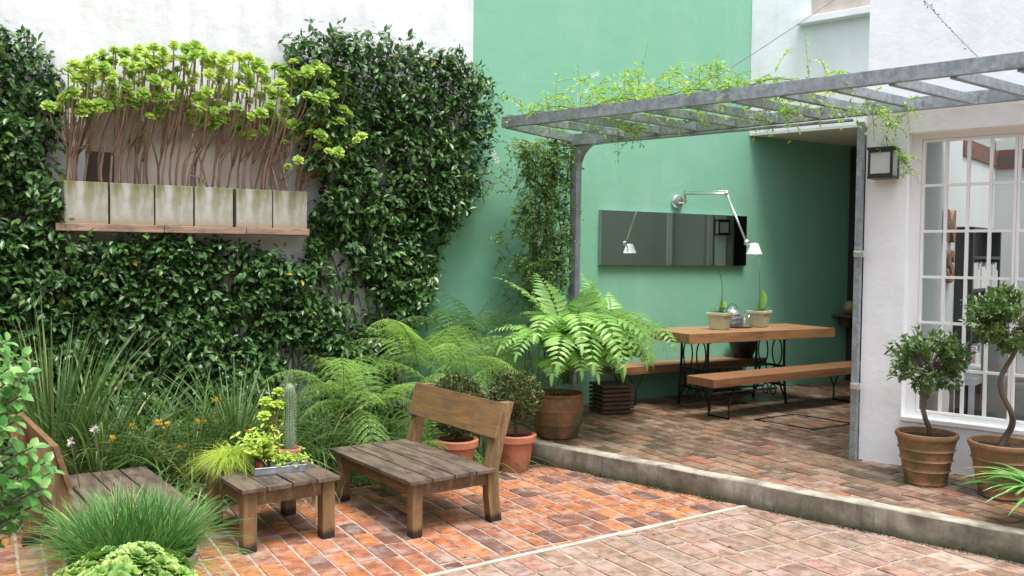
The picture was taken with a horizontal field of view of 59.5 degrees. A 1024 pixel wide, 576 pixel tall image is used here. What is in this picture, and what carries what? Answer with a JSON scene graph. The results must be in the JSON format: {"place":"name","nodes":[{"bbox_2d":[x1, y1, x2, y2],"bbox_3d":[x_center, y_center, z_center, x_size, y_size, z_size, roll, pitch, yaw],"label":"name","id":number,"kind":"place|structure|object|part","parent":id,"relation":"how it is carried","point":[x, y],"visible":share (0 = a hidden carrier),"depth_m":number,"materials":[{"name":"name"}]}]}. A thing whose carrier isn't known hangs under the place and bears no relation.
{"place":"outdoors","nodes":[
{"label":"outdoors","id":0,"kind":"place"},
{"bbox_2d":[0,367,320,484],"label":"long grass","id":1,"kind":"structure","parent":0,"point":[166,439],"depth_m":6.62,"materials":[{"name":"green plant"}]},
{"bbox_2d":[0,438,536,531],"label":"garden soil","id":2,"kind":"structure","parent":0,"point":[227,500],"depth_m":7.05,"materials":[{"name":"brown soil"}]},
{"bbox_2d":[0,332,64,547],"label":"round leaf shrub","id":3,"kind":"object","parent":2,"relation":"on","point":[26,493],"visible":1,"depth_m":2.72,"materials":[{"name":"green plant"}]},
{"bbox_2d":[3,470,102,545],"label":"strap plant","id":4,"kind":"object","parent":2,"relation":"on","point":[24,517],"visible":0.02,"depth_m":5.82,"materials":[{"name":"green plant"}]},
{"bbox_2d":[0,291,167,479],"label":"long grass","id":5,"kind":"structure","parent":2,"relation":"on","point":[47,400],"depth_m":6.39,"materials":[{"name":"green plant"}]},
{"bbox_2d":[103,434,115,470],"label":"orange flower stalk","id":6,"kind":"object","parent":2,"relation":"on","point":[113,438],"visible":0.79,"depth_m":6.20,"materials":[{"name":"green plant"}]},
{"bbox_2d":[6,333,237,474],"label":"long grass","id":7,"kind":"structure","parent":2,"relation":"on","point":[90,464],"depth_m":6.34,"materials":[{"name":"green plant"}]},
{"bbox_2d":[153,419,163,476],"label":"orange flower stalk","id":8,"kind":"object","parent":2,"relation":"on","point":[160,435],"visible":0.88,"depth_m":6.35,"materials":[{"name":"green plant"}]},
{"bbox_2d":[154,421,170,472],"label":"orange flower stalk","id":9,"kind":"object","parent":2,"relation":"on","point":[162,438],"visible":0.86,"depth_m":6.38,"materials":[{"name":"green plant"}]},
{"bbox_2d":[177,443,189,495],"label":"orange flower stalk","id":10,"kind":"object","parent":2,"relation":"on","point":[184,461],"visible":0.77,"depth_m":6.46,"materials":[{"name":"green plant"}]},
{"bbox_2d":[196,418,205,488],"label":"orange flower stalk","id":11,"kind":"object","parent":2,"relation":"on","point":[200,444],"visible":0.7,"depth_m":6.52,"materials":[{"name":"green plant"}]},
{"bbox_2d":[164,459,238,521],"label":"strap plant","id":12,"kind":"object","parent":2,"relation":"on","point":[166,479],"visible":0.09,"depth_m":6.39,"materials":[{"name":"green plant"}]},
{"bbox_2d":[63,364,354,498],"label":"long grass","id":13,"kind":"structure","parent":2,"relation":"on","point":[186,459],"depth_m":6.58,"materials":[{"name":"green plant"}]},
{"bbox_2d":[202,398,219,483],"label":"orange flower stalk","id":14,"kind":"object","parent":2,"relation":"on","point":[209,433],"visible":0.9,"depth_m":6.55,"materials":[{"name":"green plant"}]},
{"bbox_2d":[163,456,280,519],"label":"strap plant","id":15,"kind":"object","parent":2,"relation":"on","point":[198,490],"visible":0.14,"depth_m":6.46,"materials":[{"name":"green plant"}]},
{"bbox_2d":[0,0,473,455],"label":"garden wall","id":16,"kind":"structure","parent":2,"relation":"on","point":[79,30],"depth_m":8.02,"materials":[{"name":"white paint"}]},
{"bbox_2d":[53,223,308,235],"bbox_3d":[-2.788,-0.498,7.698,2.043,0.062,0.327,-1,2,-31],"label":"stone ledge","id":17,"kind":"object","parent":16,"relation":"attached to","point":[85,227],"visible":0.92,"depth_m":7.50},
{"bbox_2d":[40,47,139,223],"bbox_3d":[-3.377,-1.242,7.168,0.723,1.449,0.540,-1,2,-31],"label":"succulent planter","id":18,"kind":"object","parent":17,"relation":"on","point":[85,202],"visible":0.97,"depth_m":7.14,"materials":[{"name":"concrete"}]},
{"bbox_2d":[104,42,174,224],"bbox_3d":[-3.054,-1.275,7.339,0.530,1.510,0.571,-1,2,-31],"label":"succulent planter","id":19,"kind":"object","parent":17,"relation":"on","point":[130,204],"visible":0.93,"depth_m":7.33,"materials":[{"name":"concrete"}]},
{"bbox_2d":[142,40,218,225],"bbox_3d":[-2.773,-1.296,7.537,0.597,1.544,0.540,-1,2,-31],"label":"succulent planter","id":20,"kind":"object","parent":17,"relation":"on","point":[173,205],"visible":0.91,"depth_m":7.50,"materials":[{"name":"concrete"}]},
{"bbox_2d":[190,49,264,226],"bbox_3d":[-2.447,-1.290,7.716,0.559,1.526,0.539,-1,2,-31],"label":"succulent planter","id":21,"kind":"object","parent":17,"relation":"on","point":[212,206],"visible":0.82,"depth_m":7.68,"materials":[{"name":"concrete"}]},
{"bbox_2d":[233,51,324,227],"bbox_3d":[-2.070,-1.287,7.933,0.802,1.512,0.550,-1,2,-31],"label":"succulent planter","id":22,"kind":"object","parent":17,"relation":"on","point":[252,207],"visible":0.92,"depth_m":7.87,"materials":[{"name":"concrete"}]},
{"bbox_2d":[265,58,367,228],"bbox_3d":[-1.718,-1.296,8.147,0.981,1.523,0.539,-1,2,-31],"label":"succulent planter","id":23,"kind":"object","parent":17,"relation":"on","point":[289,209],"visible":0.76,"depth_m":8.03,"materials":[{"name":"concrete"}]},
{"bbox_2d":[0,17,507,479],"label":"climbing jasmine","id":24,"kind":"object","parent":16,"relation":"attached to","point":[47,280],"visible":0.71,"depth_m":8.04,"materials":[{"name":"green plant"}]},
{"bbox_2d":[105,335,381,460],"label":"long grass","id":25,"kind":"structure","parent":2,"relation":"on","point":[251,414],"depth_m":7.02,"materials":[{"name":"green plant"}]},
{"bbox_2d":[145,359,391,480],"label":"long grass","id":26,"kind":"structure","parent":2,"relation":"on","point":[299,425],"depth_m":7.15,"materials":[{"name":"green plant"}]},
{"bbox_2d":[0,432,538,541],"bbox_3d":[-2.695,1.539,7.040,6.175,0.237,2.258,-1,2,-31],"label":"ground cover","id":27,"kind":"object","parent":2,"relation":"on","point":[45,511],"visible":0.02,"depth_m":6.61,"materials":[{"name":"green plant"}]},
{"bbox_2d":[188,383,443,522],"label":"long grass","id":28,"kind":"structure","parent":2,"relation":"on","point":[338,440],"depth_m":7.25,"materials":[{"name":"green plant"}]},
{"bbox_2d":[263,355,420,445],"bbox_3d":[-1.303,0.974,7.664,1.419,0.874,1.516,1,2,7],"label":"tree fern","id":29,"kind":"object","parent":2,"relation":"on","point":[346,376],"visible":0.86,"depth_m":7.47,"materials":[{"name":"green plant"}]},
{"bbox_2d":[309,449,395,507],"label":"strap plant","id":30,"kind":"object","parent":2,"relation":"on","point":[333,466],"visible":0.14,"depth_m":6.96,"materials":[{"name":"green plant"}]},
{"bbox_2d":[298,381,482,513],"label":"long grass","id":31,"kind":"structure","parent":2,"relation":"on","point":[381,428],"depth_m":7.64,"materials":[{"name":"green plant"}]},
{"bbox_2d":[354,407,483,489],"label":"tree fern","id":32,"kind":"object","parent":2,"relation":"on","point":[429,433],"visible":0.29,"depth_m":7.64,"materials":[{"name":"green plant"}]},
{"bbox_2d":[341,319,525,388],"bbox_3d":[-0.689,0.692,8.198,1.719,0.897,1.725,0,2,-22],"label":"tree fern","id":33,"kind":"object","parent":2,"relation":"on","point":[453,350],"visible":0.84,"depth_m":8.07,"materials":[{"name":"green plant"}]},
{"bbox_2d":[434,370,487,459],"bbox_3d":[-0.458,1.125,7.472,0.486,0.887,0.500,2,3,34],"label":"boxwood ball","id":34,"kind":"object","parent":2,"relation":"on","point":[457,443],"visible":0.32,"depth_m":7.38,"materials":[{"name":"plant"}]},
{"bbox_2d":[394,277,558,367],"bbox_3d":[-0.333,0.301,8.715,1.814,0.831,1.348,0,2,-13],"label":"tree fern","id":35,"kind":"object","parent":2,"relation":"on","point":[474,322],"visible":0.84,"depth_m":8.66,"materials":[{"name":"green plant"}]},
{"bbox_2d":[427,313,559,398],"bbox_3d":[-0.179,0.658,8.569,1.355,0.809,1.489,1,2,7],"label":"tree fern","id":36,"kind":"object","parent":2,"relation":"on","point":[490,369],"visible":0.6,"depth_m":8.42,"materials":[{"name":"green plant"}]},
{"bbox_2d":[470,433,557,482],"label":"strap plant","id":37,"kind":"object","parent":2,"relation":"on","point":[481,451],"visible":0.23,"depth_m":7.78,"materials":[{"name":"green plant"}]},
{"bbox_2d":[0,464,740,575],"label":"courtyard paving","id":38,"kind":"structure","parent":0,"point":[279,549],"depth_m":6.08,"materials":[{"name":"ceramic"}]},
{"bbox_2d":[2,412,199,568],"bbox_3d":[-2.479,1.210,5.357,0.849,0.828,1.210,-1,3,-37],"label":"lounge chair","id":39,"kind":"object","parent":38,"relation":"on","point":[65,485],"visible":0.42,"depth_m":5.47,"materials":[{"name":"brown wood"}]},
{"bbox_2d":[202,459,339,553],"bbox_3d":[-1.603,1.408,5.926,0.649,0.409,0.770,-1,3,-37],"label":"side table","id":40,"kind":"object","parent":38,"relation":"on","point":[249,494],"visible":0.69,"depth_m":5.73,"materials":[{"name":"brown wood"}]},
{"bbox_2d":[168,437,267,499],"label":"feathery plant","id":41,"kind":"object","parent":40,"relation":"on","point":[235,457],"visible":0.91,"depth_m":5.86,"materials":[{"name":"green plant"}]},
{"bbox_2d":[257,387,284,458],"bbox_3d":[-1.647,0.939,6.140,0.194,0.513,0.172,0,2,-11],"label":"succulent pot","id":42,"kind":"object","parent":40,"relation":"on","point":[271,424],"visible":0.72,"depth_m":6.13,"materials":[{"name":"ceramic"}]},
{"bbox_2d":[249,460,306,475],"bbox_3d":[-1.550,1.180,5.926,0.334,0.049,0.217,0,2,-26],"label":"metal tray","id":43,"kind":"object","parent":40,"relation":"on","point":[274,469],"visible":0.73,"depth_m":5.84,"materials":[{"name":"metal"}]},
{"bbox_2d":[230,423,282,468],"bbox_3d":[-1.664,1.052,5.885,0.328,0.292,0.395,-1,3,-43],"label":"herb pot","id":44,"kind":"object","parent":43,"relation":"in","point":[261,449],"visible":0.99,"depth_m":5.84,"materials":[{"name":"green ceramic"}]},
{"bbox_2d":[260,447,312,467],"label":"trailing plant","id":45,"kind":"object","parent":43,"relation":"in","point":[288,458],"visible":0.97,"depth_m":5.88,"materials":[{"name":"green plant"}]},
{"bbox_2d":[278,383,301,455],"bbox_3d":[-1.531,0.925,6.171,0.162,0.542,0.162,-1,2,-31],"label":"cactus pot","id":46,"kind":"object","parent":40,"relation":"on","point":[289,438],"visible":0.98,"depth_m":6.14,"materials":[{"name":"ceramic"}]},
{"bbox_2d":[329,382,513,537],"bbox_3d":[-0.668,1.189,6.478,0.849,0.828,1.210,-1,3,-37],"label":"lounge chair","id":47,"kind":"object","parent":38,"relation":"on","point":[413,468],"visible":0.99,"depth_m":6.28,"materials":[{"name":"brown wood"}]},
{"bbox_2d":[487,369,545,472],"bbox_3d":[0.030,1.126,7.710,0.509,0.878,0.541,-1,2,-31],"label":"boxwood ball","id":48,"kind":"object","parent":38,"relation":"on","point":[517,445],"visible":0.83,"depth_m":7.60,"materials":[{"name":"plant"}]},
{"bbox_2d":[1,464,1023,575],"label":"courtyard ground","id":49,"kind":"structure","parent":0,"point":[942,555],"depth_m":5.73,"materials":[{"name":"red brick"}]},
{"bbox_2d":[67,437,80,488],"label":"white flower stalk","id":50,"kind":"object","parent":49,"relation":"on","point":[70,442],"visible":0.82,"depth_m":5.44,"materials":[{"name":"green plant"}]},
{"bbox_2d":[89,424,104,485],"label":"white flower stalk","id":51,"kind":"object","parent":49,"relation":"on","point":[93,429],"visible":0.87,"depth_m":5.51,"materials":[{"name":"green plant"}]},
{"bbox_2d":[205,425,889,566],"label":"fallen leaves","id":52,"kind":"object","parent":49,"relation":"on","point":[536,491],"visible":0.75,"depth_m":6.84,"materials":[{"name":"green plant"}]},
{"bbox_2d":[422,505,747,575],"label":"cement strip","id":53,"kind":"object","parent":49,"relation":"on","point":[598,538],"visible":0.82,"depth_m":5.79,"materials":[{"name":"beige concrete"}]},
{"bbox_2d":[437,508,1023,575],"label":"courtyard walk","id":54,"kind":"structure","parent":49,"relation":"on","point":[532,563],"depth_m":5.57,"materials":[{"name":"pink brick"}]},
{"bbox_2d":[53,541,198,575],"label":"sedum pot","id":55,"kind":"object","parent":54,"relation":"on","point":[140,558],"visible":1,"depth_m":3.27,"materials":[{"name":"ceramic"}]},
{"bbox_2d":[0,471,273,575],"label":"chive pot","id":56,"kind":"object","parent":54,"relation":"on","point":[172,528],"visible":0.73,"depth_m":4.06,"materials":[{"name":"green ceramic"}]},
{"bbox_2d":[480,435,1023,563],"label":"deck kerb","id":57,"kind":"structure","parent":49,"relation":"on","point":[967,534],"depth_m":6.39,"materials":[{"name":"concrete"}]},
{"bbox_2d":[532,462,1023,563],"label":"kerb moss","id":58,"kind":"object","parent":57,"relation":"on","point":[862,529],"visible":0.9,"depth_m":6.24,"materials":[{"name":"green plant"}]},
{"bbox_2d":[423,380,1023,528],"bbox_3d":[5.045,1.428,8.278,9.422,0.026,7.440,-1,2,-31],"label":"deck paving","id":59,"kind":"structure","parent":0,"point":[662,424],"depth_m":8.02,"materials":[{"name":"brick"}]},
{"bbox_2d":[533,388,583,439],"bbox_3d":[0.421,1.164,8.262,0.485,0.410,0.485,-1,2,-31],"label":"barrel pot","id":60,"kind":"object","parent":59,"relation":"on","point":[558,416],"visible":0.91,"depth_m":8.07,"materials":[{"name":"ceramic"}]},
{"bbox_2d":[486,273,666,386],"bbox_3d":[0.568,0.389,8.272,1.577,1.026,1.777,-1,2,-31],"label":"broad fern","id":61,"kind":"object","parent":60,"relation":"in","point":[564,336],"visible":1,"depth_m":7.90,"materials":[{"name":"green plant"}]},
{"bbox_2d":[589,380,633,413],"bbox_3d":[1.065,1.168,9.598,0.370,0.307,0.338,0,2,-21],"label":"slatted planter","id":62,"kind":"object","parent":59,"relation":"on","point":[612,397],"visible":0.99,"depth_m":9.47,"materials":[{"name":"paint"}]},
{"bbox_2d":[523,273,676,372],"bbox_3d":[0.930,0.377,9.354,1.594,1.058,1.261,2,3,39],"label":"broad fern","id":63,"kind":"object","parent":62,"relation":"in","point":[605,308],"visible":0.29,"depth_m":9.18,"materials":[{"name":"green plant"}]},
{"bbox_2d":[407,0,853,437],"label":"green wall","id":64,"kind":"structure","parent":59,"relation":"on","point":[791,200],"depth_m":10.51,"materials":[{"name":"paint"}]},
{"bbox_2d":[598,210,746,265],"bbox_3d":[1.956,-0.579,10.659,2.246,0.620,0.049,-1,2,-31],"label":"wall mirror","id":65,"kind":"object","parent":64,"relation":"attached to","point":[640,238],"depth_m":10.58,"materials":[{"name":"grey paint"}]},
{"bbox_2d":[671,190,761,253],"bbox_3d":[2.312,-0.764,10.180,0.207,0.747,1.245,-1,3,-37],"label":"swing arm lamp","id":66,"kind":"object","parent":64,"relation":"attached to","point":[677,201],"visible":1,"depth_m":9.98,"materials":[{"name":"silver metal"}]},
{"bbox_2d":[599,356,765,405],"bbox_3d":[2.050,1.081,10.582,2.280,0.440,0.377,-1,2,-31],"label":"bench","id":67,"kind":"object","parent":59,"relation":"on","point":[660,366],"visible":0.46,"depth_m":10.34,"materials":[{"name":"red wood"}]},
{"bbox_2d":[729,341,758,357],"bbox_3d":[2.841,0.748,11.014,0.364,0.207,0.364,-1,2,-31],"label":"black bowl","id":68,"kind":"object","parent":67,"relation":"on","point":[744,349],"visible":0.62,"depth_m":10.89,"materials":[{"name":"black ceramic"}]},
{"bbox_2d":[646,323,834,410],"bbox_3d":[2.614,0.890,10.257,2.180,0.863,0.778,-1,2,-29],"label":"dining table","id":69,"kind":"object","parent":59,"relation":"on","point":[708,336],"visible":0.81,"depth_m":10.06,"materials":[{"name":"brown wood"}]},
{"bbox_2d":[706,264,732,329],"bbox_3d":[2.344,0.096,10.025,0.225,0.732,0.410,2,3,39],"label":"orchid pot","id":70,"kind":"object","parent":69,"relation":"on","point":[719,319],"visible":1,"depth_m":9.95,"materials":[{"name":"ceramic"}]},
{"bbox_2d":[746,258,771,326],"bbox_3d":[2.906,0.053,10.463,0.234,0.800,0.337,2,3,39],"label":"orchid pot","id":71,"kind":"object","parent":69,"relation":"on","point":[760,317],"visible":1,"depth_m":10.41,"materials":[{"name":"ceramic"}]},
{"bbox_3d":[2.617,0.447,10.366,0.320,0.012,0.320,-1,2,-31],"label":"tray","id":72,"kind":"object","parent":69,"relation":"on","visible":0},
{"bbox_2d":[725,303,739,326],"bbox_3d":[2.554,0.310,10.392,0.188,0.262,0.188,-1,2,-31],"label":"metal kettle","id":73,"kind":"object","parent":72,"relation":"on","point":[735,319],"visible":0.69,"depth_m":10.32,"materials":[{"name":"metal"}]},
{"bbox_2d":[740,314,749,326],"bbox_3d":[2.693,0.374,10.349,0.110,0.142,0.103,1,2,13],"label":"milk jug","id":74,"kind":"object","parent":72,"relation":"on","point":[744,320],"visible":1,"depth_m":10.31,"materials":[{"name":"silver metal"}]},
{"bbox_2d":[501,51,1023,459],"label":"pergola","id":75,"kind":"object","parent":59,"relation":"on","point":[966,70],"visible":0.92,"depth_m":7.36,"materials":[{"name":"metal"}]},
{"bbox_2d":[486,129,584,394],"bbox_3d":[0.259,-0.154,9.171,0.944,2.934,0.751,-1,2,-31],"label":"post vine","id":76,"kind":"object","parent":75,"relation":"attached to","point":[551,180],"visible":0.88,"depth_m":9.11,"materials":[{"name":"green plant"}]},
{"bbox_2d":[496,37,902,161],"bbox_3d":[1.454,-1.626,7.679,3.508,0.992,1.410,3,3,42],"label":"pergola vine","id":77,"kind":"object","parent":75,"relation":"on","point":[689,89],"visible":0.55,"depth_m":7.56,"materials":[{"name":"green plant"}]},
{"bbox_2d":[857,86,922,184],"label":"hanging vine","id":78,"kind":"object","parent":75,"relation":"hanging from","point":[904,158],"visible":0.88,"depth_m":7.04,"materials":[{"name":"green plant"}]},
{"bbox_2d":[924,0,977,56],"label":"twisted wire","id":79,"kind":"object","parent":75,"relation":"attached to","point":[925,2],"visible":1,"depth_m":6.39,"materials":[{"name":"grey"}]},
{"bbox_2d":[687,361,860,419],"bbox_3d":[3.061,1.118,9.905,2.750,0.440,0.377,-1,3,-34],"label":"bench","id":80,"kind":"object","parent":59,"relation":"on","point":[739,378],"visible":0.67,"depth_m":9.53,"materials":[{"name":"red wood"}]},
{"bbox_2d":[754,414,849,429],"bbox_3d":[2.974,1.363,9.141,0.632,0.012,0.771,-1,3,-40],"label":"drain hatch","id":81,"kind":"object","parent":59,"relation":"on","point":[757,419],"visible":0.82,"depth_m":9.13,"materials":[{"name":"black metal"}]},
{"bbox_2d":[845,146,866,381],"bbox_3d":[4.995,-0.309,12.014,0.537,3.180,0.810,-1,2,-31],"label":"dark cupboard","id":82,"kind":"object","parent":59,"relation":"on","point":[851,244],"visible":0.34,"depth_m":12.17,"materials":[{"name":"paint"}]},
{"bbox_2d":[831,314,861,326],"bbox_3d":[4.522,0.438,12.058,0.300,0.160,0.310,-1,2,-31],"label":"wall shelf","id":83,"kind":"object","parent":82,"relation":"attached to","point":[843,319],"depth_m":12.07,"materials":[{"name":"brown wood"}]},
{"bbox_2d":[842,301,852,314],"bbox_3d":[4.528,0.264,12.025,0.190,0.190,0.190,-1,2,-31],"label":"ball","id":84,"kind":"object","parent":83,"relation":"on","point":[847,307],"visible":0.81,"depth_m":11.97,"materials":[{"name":"multicoloured"}]},
{"bbox_3d":[4.779,-0.292,11.887,0.036,3.050,0.770,-1,2,-31],"label":"door","id":85,"kind":"part","parent":82,"relation":"part of","materials":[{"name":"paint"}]},
{"bbox_2d":[749,0,1023,476],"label":"house","id":86,"kind":"structure","parent":59,"relation":"on","point":[969,169],"depth_m":7.29,"materials":[{"name":"white paint"}]},
{"bbox_2d":[713,0,833,79],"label":"steel cable","id":87,"kind":"object","parent":86,"relation":"attached to","point":[775,39],"visible":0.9,"depth_m":8.57,"materials":[{"name":"grey metal"}]},
{"bbox_2d":[867,146,899,179],"bbox_3d":[2.986,-1.002,7.201,0.206,0.250,0.183,2,3,41],"label":"wall lantern","id":88,"kind":"object","parent":86,"relation":"attached to","point":[883,164],"depth_m":7.14,"materials":[{"name":"black metal"}]},
{"bbox_2d":[946,250,954,282],"bbox_3d":[4.292,-0.210,8.780,0.036,0.326,0.196,2,3,41],"label":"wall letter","id":89,"kind":"object","parent":86,"relation":"attached to","point":[950,255],"depth_m":8.73,"materials":[{"name":"brown wood"}]},
{"bbox_2d":[920,364,982,414],"bbox_3d":[4.050,1.077,8.087,0.500,0.680,1.200,2,3,41],"label":"side desk","id":90,"kind":"object","parent":86,"relation":"on","point":[974,380],"visible":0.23,"depth_m":7.57,"materials":[{"name":"white paint"}]},
{"bbox_2d":[947,209,955,242],"bbox_3d":[4.268,-0.604,8.733,0.036,0.318,0.299,2,3,41],"label":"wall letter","id":91,"kind":"object","parent":86,"relation":"attached to","point":[951,224],"depth_m":8.75,"materials":[{"name":"brown wood"}]},
{"bbox_2d":[915,133,1018,422],"bbox_3d":[3.558,-0.080,7.028,0.683,2.196,0.040,2,3,41],"label":"window","id":92,"kind":"structure","parent":86,"relation":"in","point":[968,183],"depth_m":7.01,"materials":[{"name":"white paint"}]},
{"bbox_2d":[953,227,1001,415],"bbox_3d":[4.884,0.377,9.408,0.159,2.000,1.160,2,3,41],"label":"bookshelf","id":93,"kind":"object","parent":86,"relation":"on","point":[977,258],"visible":0.4,"depth_m":9.02,"materials":[{"name":"black wood"}]},
{"bbox_2d":[979,337,1023,420],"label":"cabinet","id":94,"kind":"object","parent":86,"relation":"in","point":[995,407],"visible":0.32,"depth_m":7.57,"materials":[{"name":"grey paint"}]},
{"bbox_2d":[1010,133,1023,423],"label":"window","id":95,"kind":"structure","parent":86,"relation":"in","point":[1016,276],"depth_m":6.77,"materials":[{"name":"white paint"}]},
{"bbox_2d":[883,322,976,487],"bbox_3d":[3.095,0.855,6.683,0.670,1.205,0.644,-1,2,-31],"label":"topiary tree","id":96,"kind":"object","parent":59,"relation":"on","point":[927,452],"visible":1,"depth_m":6.59,"materials":[{"name":"green plant"}]},
{"bbox_2d":[956,462,1023,513],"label":"spider plant","id":97,"kind":"object","parent":59,"relation":"on","point":[1019,475],"visible":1,"depth_m":5.68,"materials":[{"name":"green plant"}]},
{"bbox_2d":[958,280,1023,501],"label":"topiary tree","id":98,"kind":"object","parent":59,"relation":"on","point":[992,327],"visible":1,"depth_m":6.28,"materials":[{"name":"green plant"}]}
]}

